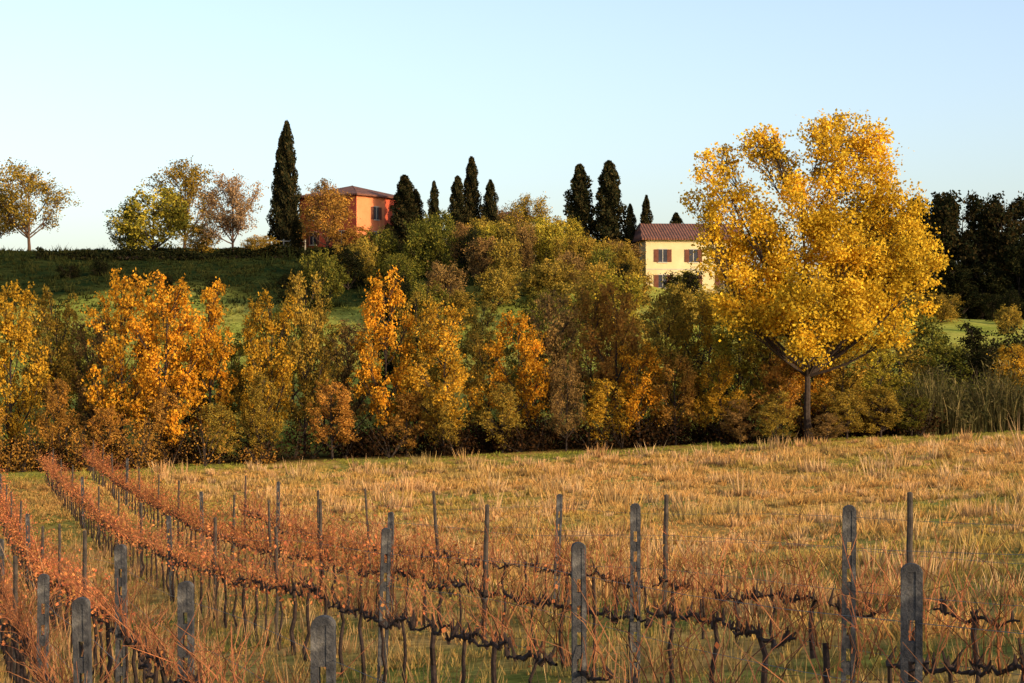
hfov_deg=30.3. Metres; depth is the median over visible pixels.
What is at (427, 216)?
slope shrub
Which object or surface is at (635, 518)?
vineyard post
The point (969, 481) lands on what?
field grass
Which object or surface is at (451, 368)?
autumn tree
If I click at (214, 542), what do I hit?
vineyard post
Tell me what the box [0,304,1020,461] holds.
slope grass
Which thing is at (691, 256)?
window pane
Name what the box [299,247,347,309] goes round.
slope shrub
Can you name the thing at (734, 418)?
wayside shrub
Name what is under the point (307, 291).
slope shrub
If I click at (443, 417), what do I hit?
autumn sapling
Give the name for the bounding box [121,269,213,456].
autumn tree
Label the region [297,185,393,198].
roof
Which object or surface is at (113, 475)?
vineyard post
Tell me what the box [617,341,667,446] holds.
autumn tree
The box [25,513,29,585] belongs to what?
vineyard post
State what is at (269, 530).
vineyard post
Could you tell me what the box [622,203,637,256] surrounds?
cypress tree
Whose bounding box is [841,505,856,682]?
vineyard post
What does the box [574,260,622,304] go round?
slope shrub
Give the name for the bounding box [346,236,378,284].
slope shrub
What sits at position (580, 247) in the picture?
slope shrub
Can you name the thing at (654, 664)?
row weeds
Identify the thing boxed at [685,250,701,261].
shutter
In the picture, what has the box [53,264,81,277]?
slope shrub
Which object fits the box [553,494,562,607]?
vineyard post
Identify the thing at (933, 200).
forest tree
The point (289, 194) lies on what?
cypress tree
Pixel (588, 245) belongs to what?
slope shrub
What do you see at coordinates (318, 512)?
vineyard post
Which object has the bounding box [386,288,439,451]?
autumn tree
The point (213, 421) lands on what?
autumn sapling
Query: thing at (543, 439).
undergrowth
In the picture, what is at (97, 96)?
sky
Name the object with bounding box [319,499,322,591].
vineyard post
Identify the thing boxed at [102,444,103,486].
vineyard post
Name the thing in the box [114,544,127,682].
vineyard post
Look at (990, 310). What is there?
slope shrub
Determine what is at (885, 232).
forest tree
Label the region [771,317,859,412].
autumn tree
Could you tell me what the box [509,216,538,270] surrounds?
slope shrub
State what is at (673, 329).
autumn tree
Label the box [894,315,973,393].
autumn tree
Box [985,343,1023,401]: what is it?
autumn tree
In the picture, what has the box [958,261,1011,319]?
forest edge tree
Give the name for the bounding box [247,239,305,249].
garden fence
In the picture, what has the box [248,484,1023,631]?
trellis wire
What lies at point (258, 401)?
autumn sapling
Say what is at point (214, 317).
autumn tree
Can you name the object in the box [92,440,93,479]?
vineyard post
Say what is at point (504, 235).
slope shrub
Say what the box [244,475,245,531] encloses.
vineyard post
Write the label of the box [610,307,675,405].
background tree
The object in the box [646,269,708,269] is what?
string course
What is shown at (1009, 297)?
slope shrub
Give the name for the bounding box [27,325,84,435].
background tree
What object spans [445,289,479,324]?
slope shrub
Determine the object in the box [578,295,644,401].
background tree
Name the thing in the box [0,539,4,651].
vineyard post
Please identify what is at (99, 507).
vineyard post
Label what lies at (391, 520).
vineyard post
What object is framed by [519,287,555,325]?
slope shrub
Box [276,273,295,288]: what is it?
slope shrub
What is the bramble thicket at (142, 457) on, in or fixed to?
on the ground at (950, 328)
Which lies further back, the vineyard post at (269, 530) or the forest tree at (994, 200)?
the forest tree at (994, 200)
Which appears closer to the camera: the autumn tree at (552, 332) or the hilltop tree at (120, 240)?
the autumn tree at (552, 332)
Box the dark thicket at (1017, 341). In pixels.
[814,320,1023,391]
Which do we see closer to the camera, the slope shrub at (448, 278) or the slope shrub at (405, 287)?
the slope shrub at (405, 287)
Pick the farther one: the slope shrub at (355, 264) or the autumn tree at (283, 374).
the slope shrub at (355, 264)
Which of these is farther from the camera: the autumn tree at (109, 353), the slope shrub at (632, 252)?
the slope shrub at (632, 252)
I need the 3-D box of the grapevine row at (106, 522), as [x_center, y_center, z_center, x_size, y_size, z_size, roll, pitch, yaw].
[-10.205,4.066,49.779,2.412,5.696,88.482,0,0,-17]
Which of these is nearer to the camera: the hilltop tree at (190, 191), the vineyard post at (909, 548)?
the vineyard post at (909, 548)
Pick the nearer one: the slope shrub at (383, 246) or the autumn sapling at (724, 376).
the autumn sapling at (724, 376)
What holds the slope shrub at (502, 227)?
on the ground at (950, 328)
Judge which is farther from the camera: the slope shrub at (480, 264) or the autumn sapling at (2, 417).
the slope shrub at (480, 264)
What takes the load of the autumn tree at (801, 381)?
on the ground at (950, 328)
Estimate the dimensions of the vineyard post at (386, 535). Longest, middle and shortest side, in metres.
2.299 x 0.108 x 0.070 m
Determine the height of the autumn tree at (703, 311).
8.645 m
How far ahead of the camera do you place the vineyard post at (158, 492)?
64.63 m
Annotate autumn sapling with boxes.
[0,408,9,446]
[31,378,85,455]
[86,405,130,465]
[130,384,189,465]
[194,402,247,463]
[233,372,288,459]
[303,379,361,458]
[381,392,432,456]
[418,389,471,455]
[472,382,528,452]
[543,355,587,451]
[580,378,637,449]
[650,352,704,444]
[690,355,750,442]
[745,355,804,441]
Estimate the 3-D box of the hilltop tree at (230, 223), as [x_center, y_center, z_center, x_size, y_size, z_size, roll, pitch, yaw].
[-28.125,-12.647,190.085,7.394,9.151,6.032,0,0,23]
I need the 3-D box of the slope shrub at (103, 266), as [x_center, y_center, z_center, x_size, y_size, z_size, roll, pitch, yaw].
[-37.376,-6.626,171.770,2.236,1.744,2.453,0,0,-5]
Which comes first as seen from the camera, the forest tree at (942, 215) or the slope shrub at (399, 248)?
the slope shrub at (399, 248)
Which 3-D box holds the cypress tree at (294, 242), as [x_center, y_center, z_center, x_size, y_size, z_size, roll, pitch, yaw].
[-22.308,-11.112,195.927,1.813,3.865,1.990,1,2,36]
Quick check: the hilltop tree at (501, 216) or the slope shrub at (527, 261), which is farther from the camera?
the hilltop tree at (501, 216)
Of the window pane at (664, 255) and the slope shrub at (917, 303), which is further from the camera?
the window pane at (664, 255)
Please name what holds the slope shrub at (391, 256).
on the ground at (950, 328)
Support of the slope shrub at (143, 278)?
on the ground at (950, 328)
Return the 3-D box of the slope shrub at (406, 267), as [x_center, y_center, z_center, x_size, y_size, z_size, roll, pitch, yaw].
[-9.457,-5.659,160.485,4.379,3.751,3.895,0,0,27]
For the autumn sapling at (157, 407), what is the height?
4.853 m
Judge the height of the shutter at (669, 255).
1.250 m
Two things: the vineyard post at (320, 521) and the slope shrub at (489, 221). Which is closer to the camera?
the vineyard post at (320, 521)
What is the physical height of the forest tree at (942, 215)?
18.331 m
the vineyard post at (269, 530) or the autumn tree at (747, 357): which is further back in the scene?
the autumn tree at (747, 357)
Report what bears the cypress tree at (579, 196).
on the ground at (950, 328)
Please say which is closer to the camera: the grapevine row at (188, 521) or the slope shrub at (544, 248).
the grapevine row at (188, 521)
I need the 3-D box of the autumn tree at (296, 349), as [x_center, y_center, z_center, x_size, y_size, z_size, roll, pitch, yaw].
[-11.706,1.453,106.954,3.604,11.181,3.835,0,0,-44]
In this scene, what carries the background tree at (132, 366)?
on the ground at (950, 328)
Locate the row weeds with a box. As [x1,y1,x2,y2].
[0,504,1023,682]
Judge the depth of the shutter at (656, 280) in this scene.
188.57 m
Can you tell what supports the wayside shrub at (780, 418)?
on the ground at (950, 328)
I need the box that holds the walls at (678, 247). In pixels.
[636,240,740,292]
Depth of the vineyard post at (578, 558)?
14.57 m
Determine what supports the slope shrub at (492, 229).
on the ground at (950, 328)
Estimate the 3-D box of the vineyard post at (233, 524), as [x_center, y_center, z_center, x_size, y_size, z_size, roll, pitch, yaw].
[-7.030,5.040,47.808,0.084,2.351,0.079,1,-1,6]
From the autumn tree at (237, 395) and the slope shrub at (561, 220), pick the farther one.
the slope shrub at (561, 220)
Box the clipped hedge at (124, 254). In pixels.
[34,243,335,260]
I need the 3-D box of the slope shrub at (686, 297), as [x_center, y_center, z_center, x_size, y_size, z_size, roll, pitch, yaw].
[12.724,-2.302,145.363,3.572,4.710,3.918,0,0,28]
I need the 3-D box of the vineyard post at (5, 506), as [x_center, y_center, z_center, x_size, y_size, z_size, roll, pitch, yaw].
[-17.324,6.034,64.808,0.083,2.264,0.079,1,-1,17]
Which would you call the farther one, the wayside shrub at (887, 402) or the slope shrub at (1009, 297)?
the slope shrub at (1009, 297)
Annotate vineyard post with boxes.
[0,474,1,495]
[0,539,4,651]
[4,485,6,536]
[10,492,11,551]
[13,556,18,681]
[18,501,21,567]
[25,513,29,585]
[36,574,49,682]
[41,526,43,561]
[52,448,53,490]
[57,524,61,632]
[60,459,61,500]
[71,465,72,514]
[72,597,92,682]
[81,477,84,528]
[82,530,86,656]
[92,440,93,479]
[98,486,99,546]
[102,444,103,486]
[111,453,113,497]
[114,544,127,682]
[116,492,119,545]
[125,458,128,505]
[138,467,140,510]
[140,503,142,577]
[157,474,159,528]
[166,516,174,600]
[177,480,179,542]
[177,581,194,682]
[199,491,203,555]
[213,517,216,621]
[232,495,234,571]
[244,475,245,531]
[267,500,271,576]
[274,527,279,649]
[276,481,279,543]
[310,615,335,682]
[317,490,319,561]
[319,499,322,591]
[364,489,371,574]
[377,528,391,682]
[388,512,393,620]
[432,491,441,586]
[482,504,488,649]
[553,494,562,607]
[571,542,586,682]
[630,503,640,679]
[662,494,667,632]
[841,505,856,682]
[900,563,922,682]
[906,492,913,680]
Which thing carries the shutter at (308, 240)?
attached to the window
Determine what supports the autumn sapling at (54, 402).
on the ground at (950, 328)
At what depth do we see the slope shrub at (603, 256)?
164.36 m
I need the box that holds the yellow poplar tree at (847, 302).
[677,108,952,441]
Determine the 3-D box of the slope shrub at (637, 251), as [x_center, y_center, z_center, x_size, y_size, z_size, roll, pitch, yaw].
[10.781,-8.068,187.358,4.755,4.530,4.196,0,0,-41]
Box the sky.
[0,0,1023,286]
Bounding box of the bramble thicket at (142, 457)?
[0,404,280,473]
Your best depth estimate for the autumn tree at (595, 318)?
107.71 m
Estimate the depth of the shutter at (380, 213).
198.97 m
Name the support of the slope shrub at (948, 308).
on the ground at (950, 328)
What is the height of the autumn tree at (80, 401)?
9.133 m
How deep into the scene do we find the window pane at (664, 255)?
188.69 m
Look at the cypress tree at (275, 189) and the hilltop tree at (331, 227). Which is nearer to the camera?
the hilltop tree at (331, 227)
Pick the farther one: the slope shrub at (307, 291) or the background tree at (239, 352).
the slope shrub at (307, 291)
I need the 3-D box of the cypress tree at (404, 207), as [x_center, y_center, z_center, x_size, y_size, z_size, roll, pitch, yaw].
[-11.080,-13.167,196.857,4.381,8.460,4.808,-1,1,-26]
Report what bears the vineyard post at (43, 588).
on the ground at (950, 328)
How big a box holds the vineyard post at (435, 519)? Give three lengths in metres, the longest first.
2.382 x 0.084 x 0.079 m
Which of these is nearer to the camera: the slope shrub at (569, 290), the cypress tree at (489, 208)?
the slope shrub at (569, 290)
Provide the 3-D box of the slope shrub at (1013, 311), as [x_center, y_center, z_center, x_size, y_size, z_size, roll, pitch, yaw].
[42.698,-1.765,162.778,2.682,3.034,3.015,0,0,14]
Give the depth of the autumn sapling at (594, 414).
102.99 m
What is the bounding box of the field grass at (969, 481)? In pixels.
[0,430,1023,666]
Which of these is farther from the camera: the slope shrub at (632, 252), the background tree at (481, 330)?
the slope shrub at (632, 252)
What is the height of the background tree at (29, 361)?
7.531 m
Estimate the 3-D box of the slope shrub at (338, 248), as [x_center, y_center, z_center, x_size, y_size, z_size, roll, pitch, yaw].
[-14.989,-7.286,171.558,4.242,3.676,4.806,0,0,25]
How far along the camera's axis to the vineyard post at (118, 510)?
53.41 m
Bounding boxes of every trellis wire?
[1,481,384,682]
[1,553,115,680]
[48,452,1023,682]
[99,450,1023,674]
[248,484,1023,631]
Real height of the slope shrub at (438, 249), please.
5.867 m
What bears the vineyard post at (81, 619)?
on the ground at (950, 328)
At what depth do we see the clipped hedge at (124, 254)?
186.60 m
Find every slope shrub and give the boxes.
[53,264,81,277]
[87,259,111,275]
[126,273,148,287]
[164,272,174,293]
[203,276,224,291]
[273,282,331,314]
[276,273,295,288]
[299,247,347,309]
[311,254,352,290]
[314,244,350,269]
[329,242,357,273]
[330,246,367,289]
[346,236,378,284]
[357,226,400,277]
[374,271,412,323]
[375,253,413,277]
[377,253,422,290]
[380,233,404,259]
[401,215,445,275]
[402,231,427,260]
[402,280,452,328]
[415,219,459,276]
[417,213,442,249]
[424,210,456,258]
[424,260,468,307]
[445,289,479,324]
[449,221,473,263]
[455,223,493,277]
[460,236,507,281]
[465,221,501,260]
[466,216,500,237]
[473,265,520,305]
[483,219,511,228]
[487,232,525,288]
[491,221,527,254]
[491,222,535,269]
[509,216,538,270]
[514,264,561,295]
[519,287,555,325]
[524,258,580,300]
[527,214,569,266]
[536,230,570,258]
[549,229,586,274]
[550,274,600,327]
[551,250,587,290]
[552,235,602,270]
[556,218,573,257]
[558,216,585,247]
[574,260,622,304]
[576,230,613,273]
[585,242,617,293]
[589,265,648,329]
[602,239,647,268]
[606,237,646,276]
[607,241,646,281]
[613,262,641,295]
[616,249,638,280]
[621,267,655,308]
[651,281,701,332]
[660,264,703,308]
[660,269,711,306]
[691,289,722,323]
[707,283,749,324]
[885,296,921,325]
[901,291,938,320]
[917,290,963,322]
[979,294,1003,321]
[993,303,1023,334]
[995,289,1023,323]
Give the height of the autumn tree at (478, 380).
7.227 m
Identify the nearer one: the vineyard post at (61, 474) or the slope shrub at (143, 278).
the vineyard post at (61, 474)
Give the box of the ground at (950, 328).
[0,248,1023,682]
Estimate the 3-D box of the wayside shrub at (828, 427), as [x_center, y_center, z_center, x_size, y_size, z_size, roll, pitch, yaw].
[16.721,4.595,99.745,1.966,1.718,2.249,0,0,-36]
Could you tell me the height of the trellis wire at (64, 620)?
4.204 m
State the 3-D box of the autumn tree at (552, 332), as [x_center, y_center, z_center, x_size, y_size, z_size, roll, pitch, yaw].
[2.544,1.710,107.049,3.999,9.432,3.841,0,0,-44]
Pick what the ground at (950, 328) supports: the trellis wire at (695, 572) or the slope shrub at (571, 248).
the slope shrub at (571, 248)
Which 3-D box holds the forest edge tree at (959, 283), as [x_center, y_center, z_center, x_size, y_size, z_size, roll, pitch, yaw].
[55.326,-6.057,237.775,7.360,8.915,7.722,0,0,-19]
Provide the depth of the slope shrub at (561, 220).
191.92 m
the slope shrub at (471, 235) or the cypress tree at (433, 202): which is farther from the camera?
the cypress tree at (433, 202)
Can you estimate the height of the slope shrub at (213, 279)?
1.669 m
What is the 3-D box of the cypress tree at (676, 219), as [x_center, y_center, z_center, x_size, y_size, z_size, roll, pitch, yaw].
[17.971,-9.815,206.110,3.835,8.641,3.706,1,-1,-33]
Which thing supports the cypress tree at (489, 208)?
on the ground at (950, 328)
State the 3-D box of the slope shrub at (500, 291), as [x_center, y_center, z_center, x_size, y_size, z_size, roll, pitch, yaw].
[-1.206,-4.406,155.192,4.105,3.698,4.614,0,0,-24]
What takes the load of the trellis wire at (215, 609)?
attached to the vineyard post at (323, 641)
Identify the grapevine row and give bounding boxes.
[0,468,406,682]
[0,517,137,682]
[33,449,960,682]
[76,435,1023,682]
[224,474,1023,682]
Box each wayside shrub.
[720,398,760,444]
[751,389,802,441]
[804,413,847,441]
[826,388,867,438]
[854,383,905,436]
[889,396,937,436]
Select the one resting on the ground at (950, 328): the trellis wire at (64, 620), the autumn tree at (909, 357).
the autumn tree at (909, 357)
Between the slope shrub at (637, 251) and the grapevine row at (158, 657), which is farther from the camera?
the slope shrub at (637, 251)
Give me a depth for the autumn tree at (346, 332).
109.94 m
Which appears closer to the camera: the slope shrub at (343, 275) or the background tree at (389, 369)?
the background tree at (389, 369)
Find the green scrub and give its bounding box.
[784,357,1023,436]
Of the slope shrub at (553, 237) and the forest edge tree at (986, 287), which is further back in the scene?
the forest edge tree at (986, 287)
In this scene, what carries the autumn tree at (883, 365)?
on the ground at (950, 328)
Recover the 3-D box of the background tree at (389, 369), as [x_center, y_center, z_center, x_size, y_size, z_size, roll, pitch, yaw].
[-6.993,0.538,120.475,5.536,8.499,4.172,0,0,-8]
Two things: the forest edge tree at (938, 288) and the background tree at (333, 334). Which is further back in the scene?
the forest edge tree at (938, 288)
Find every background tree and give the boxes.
[13,312,77,422]
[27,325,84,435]
[71,312,130,422]
[119,301,188,421]
[167,341,218,445]
[194,327,255,445]
[261,301,321,403]
[289,315,358,446]
[365,283,442,389]
[393,335,443,441]
[453,296,511,402]
[502,318,556,421]
[531,300,594,415]
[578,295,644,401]
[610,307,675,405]
[672,326,743,424]
[712,294,766,390]
[760,285,816,378]
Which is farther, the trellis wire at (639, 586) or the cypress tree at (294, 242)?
the cypress tree at (294, 242)
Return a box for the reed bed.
[886,354,1023,435]
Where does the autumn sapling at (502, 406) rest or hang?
on the ground at (950, 328)
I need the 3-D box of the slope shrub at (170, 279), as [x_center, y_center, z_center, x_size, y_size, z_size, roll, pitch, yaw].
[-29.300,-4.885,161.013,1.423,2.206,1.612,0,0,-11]
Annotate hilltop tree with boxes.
[0,157,83,249]
[0,201,15,238]
[102,199,148,248]
[106,183,195,250]
[140,155,229,247]
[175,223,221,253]
[191,169,268,250]
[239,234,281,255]
[296,183,357,247]
[304,178,336,192]
[330,224,372,246]
[476,203,522,224]
[502,191,563,233]
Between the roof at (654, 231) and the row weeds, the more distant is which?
the roof at (654, 231)
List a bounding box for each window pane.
[310,232,315,244]
[374,207,378,219]
[659,249,666,261]
[659,275,666,287]
[689,250,697,261]
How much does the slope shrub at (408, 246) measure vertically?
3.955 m
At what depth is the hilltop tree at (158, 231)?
193.67 m
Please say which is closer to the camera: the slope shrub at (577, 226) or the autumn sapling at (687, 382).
the autumn sapling at (687, 382)
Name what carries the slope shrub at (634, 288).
on the ground at (950, 328)
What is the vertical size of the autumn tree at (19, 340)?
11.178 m
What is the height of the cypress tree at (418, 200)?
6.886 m
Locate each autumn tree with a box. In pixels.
[0,279,58,456]
[21,283,80,437]
[55,315,117,441]
[80,267,163,438]
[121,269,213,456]
[177,276,238,442]
[222,313,280,452]
[239,288,298,458]
[270,269,343,455]
[317,319,379,429]
[343,265,421,455]
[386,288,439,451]
[397,300,490,449]
[460,328,527,429]
[483,310,551,449]
[525,289,598,423]
[563,287,622,442]
[579,277,649,423]
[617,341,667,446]
[630,286,704,427]
[667,299,720,418]
[701,321,768,418]
[734,314,803,440]
[763,343,836,438]
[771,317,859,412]
[810,351,878,437]
[843,346,925,425]
[864,328,935,395]
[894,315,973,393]
[942,320,1014,400]
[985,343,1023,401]
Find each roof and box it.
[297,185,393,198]
[632,223,742,242]
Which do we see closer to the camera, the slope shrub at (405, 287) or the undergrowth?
the undergrowth
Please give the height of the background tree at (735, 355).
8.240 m
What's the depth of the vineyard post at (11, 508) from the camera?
58.66 m
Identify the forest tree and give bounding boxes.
[852,204,896,292]
[884,201,924,291]
[904,191,942,237]
[917,190,980,314]
[936,189,993,309]
[964,191,1006,316]
[964,201,1023,301]
[993,190,1023,295]
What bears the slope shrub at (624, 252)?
on the ground at (950, 328)
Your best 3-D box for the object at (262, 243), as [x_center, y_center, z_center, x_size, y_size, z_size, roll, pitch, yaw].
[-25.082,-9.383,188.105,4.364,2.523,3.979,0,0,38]
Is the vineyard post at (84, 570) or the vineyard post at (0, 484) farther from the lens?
the vineyard post at (0, 484)
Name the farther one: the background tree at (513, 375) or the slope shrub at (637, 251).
the slope shrub at (637, 251)
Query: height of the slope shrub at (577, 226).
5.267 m
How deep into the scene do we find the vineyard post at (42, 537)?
40.38 m
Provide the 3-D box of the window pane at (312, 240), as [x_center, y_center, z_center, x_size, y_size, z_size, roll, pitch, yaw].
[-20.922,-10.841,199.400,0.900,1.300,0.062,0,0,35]
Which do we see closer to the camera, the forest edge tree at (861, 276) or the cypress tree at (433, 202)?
the cypress tree at (433, 202)
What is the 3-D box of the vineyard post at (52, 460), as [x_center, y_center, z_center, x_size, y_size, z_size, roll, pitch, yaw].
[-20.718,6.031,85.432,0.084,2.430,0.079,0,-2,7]
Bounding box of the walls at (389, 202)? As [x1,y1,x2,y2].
[300,195,394,247]
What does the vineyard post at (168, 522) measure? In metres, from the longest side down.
2.214 x 0.092 x 0.066 m
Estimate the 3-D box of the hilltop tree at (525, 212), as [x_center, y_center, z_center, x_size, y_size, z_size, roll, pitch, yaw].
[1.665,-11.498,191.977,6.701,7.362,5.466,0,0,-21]
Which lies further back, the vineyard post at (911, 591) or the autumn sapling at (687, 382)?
the autumn sapling at (687, 382)
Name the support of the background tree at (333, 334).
on the ground at (950, 328)
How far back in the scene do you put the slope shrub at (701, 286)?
165.31 m
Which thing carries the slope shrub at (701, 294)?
on the ground at (950, 328)
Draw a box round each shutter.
[306,232,319,244]
[371,207,381,219]
[654,249,671,261]
[654,275,668,287]
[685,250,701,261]
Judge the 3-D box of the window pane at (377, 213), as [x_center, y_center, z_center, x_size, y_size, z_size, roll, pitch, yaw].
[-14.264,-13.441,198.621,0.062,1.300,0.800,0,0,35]
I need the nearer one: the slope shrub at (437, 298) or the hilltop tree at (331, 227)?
the slope shrub at (437, 298)
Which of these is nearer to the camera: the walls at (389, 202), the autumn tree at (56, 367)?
the autumn tree at (56, 367)
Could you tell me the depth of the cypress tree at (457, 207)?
197.54 m
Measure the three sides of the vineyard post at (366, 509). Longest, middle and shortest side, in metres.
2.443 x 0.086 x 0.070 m
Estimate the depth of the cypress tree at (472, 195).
198.52 m
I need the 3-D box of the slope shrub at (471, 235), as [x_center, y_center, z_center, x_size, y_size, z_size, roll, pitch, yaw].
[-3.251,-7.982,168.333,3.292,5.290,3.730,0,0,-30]
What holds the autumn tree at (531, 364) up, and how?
on the ground at (950, 328)
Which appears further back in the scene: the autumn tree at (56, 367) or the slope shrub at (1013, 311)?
the slope shrub at (1013, 311)
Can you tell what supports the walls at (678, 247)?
on the ground at (950, 328)
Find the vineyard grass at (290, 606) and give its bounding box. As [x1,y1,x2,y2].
[0,481,1023,682]
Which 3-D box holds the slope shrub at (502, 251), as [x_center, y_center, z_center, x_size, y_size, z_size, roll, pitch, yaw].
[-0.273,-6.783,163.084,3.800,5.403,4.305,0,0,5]
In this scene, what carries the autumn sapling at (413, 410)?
on the ground at (950, 328)
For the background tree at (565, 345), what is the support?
on the ground at (950, 328)
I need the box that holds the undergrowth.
[0,396,955,471]
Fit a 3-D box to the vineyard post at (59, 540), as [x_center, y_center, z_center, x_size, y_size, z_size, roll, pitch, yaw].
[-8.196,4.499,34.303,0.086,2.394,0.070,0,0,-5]
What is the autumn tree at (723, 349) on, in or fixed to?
on the ground at (950, 328)
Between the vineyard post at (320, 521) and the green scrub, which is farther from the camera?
the green scrub
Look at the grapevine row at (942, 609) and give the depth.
25.31 m
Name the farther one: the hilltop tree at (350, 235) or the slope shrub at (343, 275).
the hilltop tree at (350, 235)
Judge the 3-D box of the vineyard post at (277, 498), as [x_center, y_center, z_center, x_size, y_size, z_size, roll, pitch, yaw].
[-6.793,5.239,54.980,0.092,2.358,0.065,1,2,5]
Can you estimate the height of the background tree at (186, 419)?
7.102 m
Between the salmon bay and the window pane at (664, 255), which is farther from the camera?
the salmon bay
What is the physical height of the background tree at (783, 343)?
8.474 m
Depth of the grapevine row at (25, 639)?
21.68 m
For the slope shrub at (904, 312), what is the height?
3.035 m
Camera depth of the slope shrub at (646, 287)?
158.78 m
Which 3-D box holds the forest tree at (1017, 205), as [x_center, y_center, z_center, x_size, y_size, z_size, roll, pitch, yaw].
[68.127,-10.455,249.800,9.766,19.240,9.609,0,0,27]
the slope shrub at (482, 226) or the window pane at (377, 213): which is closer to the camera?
the slope shrub at (482, 226)
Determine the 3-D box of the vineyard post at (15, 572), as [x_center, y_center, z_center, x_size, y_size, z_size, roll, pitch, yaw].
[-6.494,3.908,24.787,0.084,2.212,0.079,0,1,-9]
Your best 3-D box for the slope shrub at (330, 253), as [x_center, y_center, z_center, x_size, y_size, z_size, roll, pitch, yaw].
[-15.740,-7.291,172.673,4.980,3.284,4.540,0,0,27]
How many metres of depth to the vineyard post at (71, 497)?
72.57 m
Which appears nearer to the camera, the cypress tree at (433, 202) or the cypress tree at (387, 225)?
the cypress tree at (387, 225)
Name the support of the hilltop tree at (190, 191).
on the ground at (950, 328)
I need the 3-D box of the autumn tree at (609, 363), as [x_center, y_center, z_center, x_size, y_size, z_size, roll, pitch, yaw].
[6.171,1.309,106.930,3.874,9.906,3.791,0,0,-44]
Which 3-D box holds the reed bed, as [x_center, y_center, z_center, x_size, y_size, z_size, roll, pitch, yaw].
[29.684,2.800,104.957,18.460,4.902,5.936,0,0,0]
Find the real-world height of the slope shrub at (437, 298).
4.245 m
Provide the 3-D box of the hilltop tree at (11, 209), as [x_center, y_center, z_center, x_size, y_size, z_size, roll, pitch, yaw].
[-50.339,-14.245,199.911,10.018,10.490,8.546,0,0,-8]
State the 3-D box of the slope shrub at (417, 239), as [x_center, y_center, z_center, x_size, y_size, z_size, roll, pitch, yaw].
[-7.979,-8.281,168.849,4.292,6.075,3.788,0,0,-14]
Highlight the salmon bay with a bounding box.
[356,195,384,242]
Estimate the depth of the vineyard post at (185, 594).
16.42 m
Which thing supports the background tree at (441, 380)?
on the ground at (950, 328)
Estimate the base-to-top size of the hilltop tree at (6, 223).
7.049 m
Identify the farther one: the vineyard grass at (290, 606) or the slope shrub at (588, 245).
the slope shrub at (588, 245)
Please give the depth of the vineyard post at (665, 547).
25.50 m
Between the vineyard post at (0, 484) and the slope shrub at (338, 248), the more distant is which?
the slope shrub at (338, 248)
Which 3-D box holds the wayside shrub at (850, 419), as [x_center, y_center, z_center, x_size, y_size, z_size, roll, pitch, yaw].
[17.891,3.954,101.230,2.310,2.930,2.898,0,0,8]
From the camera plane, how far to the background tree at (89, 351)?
116.22 m
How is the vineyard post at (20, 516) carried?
on the ground at (950, 328)
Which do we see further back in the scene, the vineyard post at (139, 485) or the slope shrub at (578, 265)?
the slope shrub at (578, 265)
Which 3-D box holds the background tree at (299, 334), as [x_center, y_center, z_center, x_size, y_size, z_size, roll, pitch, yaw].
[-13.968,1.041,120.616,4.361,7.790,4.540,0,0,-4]
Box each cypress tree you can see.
[265,135,288,243]
[269,120,306,245]
[288,216,304,249]
[378,223,393,251]
[388,174,423,251]
[412,188,425,222]
[426,180,440,244]
[446,175,468,243]
[463,156,481,225]
[479,179,499,223]
[561,164,600,261]
[589,160,626,253]
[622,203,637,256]
[636,195,653,278]
[669,212,683,223]
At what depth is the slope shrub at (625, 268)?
165.81 m
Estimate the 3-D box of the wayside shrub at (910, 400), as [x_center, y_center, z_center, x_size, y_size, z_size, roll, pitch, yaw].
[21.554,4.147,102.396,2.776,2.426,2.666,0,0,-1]
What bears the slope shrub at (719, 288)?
on the ground at (950, 328)
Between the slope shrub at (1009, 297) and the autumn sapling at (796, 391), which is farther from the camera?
the slope shrub at (1009, 297)
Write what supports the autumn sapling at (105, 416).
on the ground at (950, 328)
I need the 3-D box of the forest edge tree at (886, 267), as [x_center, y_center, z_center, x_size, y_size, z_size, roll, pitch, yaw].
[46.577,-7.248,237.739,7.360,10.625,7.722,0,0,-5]
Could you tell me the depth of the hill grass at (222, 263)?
172.31 m
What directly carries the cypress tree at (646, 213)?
on the ground at (950, 328)
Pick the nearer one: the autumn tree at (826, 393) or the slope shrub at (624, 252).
the autumn tree at (826, 393)
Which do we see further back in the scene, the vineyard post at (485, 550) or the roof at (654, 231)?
the roof at (654, 231)
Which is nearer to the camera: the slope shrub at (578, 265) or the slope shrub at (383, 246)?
the slope shrub at (578, 265)
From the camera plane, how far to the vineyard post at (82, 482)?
66.12 m
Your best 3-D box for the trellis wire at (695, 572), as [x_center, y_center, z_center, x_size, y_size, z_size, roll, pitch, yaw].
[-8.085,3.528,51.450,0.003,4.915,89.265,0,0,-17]
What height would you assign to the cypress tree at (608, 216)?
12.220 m
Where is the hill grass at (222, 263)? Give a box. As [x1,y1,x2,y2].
[0,242,622,313]
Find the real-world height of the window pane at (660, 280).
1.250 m
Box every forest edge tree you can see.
[820,236,874,279]
[872,244,905,294]
[902,236,946,316]
[926,259,984,318]
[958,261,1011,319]
[990,237,1023,319]
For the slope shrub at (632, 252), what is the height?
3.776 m
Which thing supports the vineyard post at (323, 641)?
on the ground at (950, 328)
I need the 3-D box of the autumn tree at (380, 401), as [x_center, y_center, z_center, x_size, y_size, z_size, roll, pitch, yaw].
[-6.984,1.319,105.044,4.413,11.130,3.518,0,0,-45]

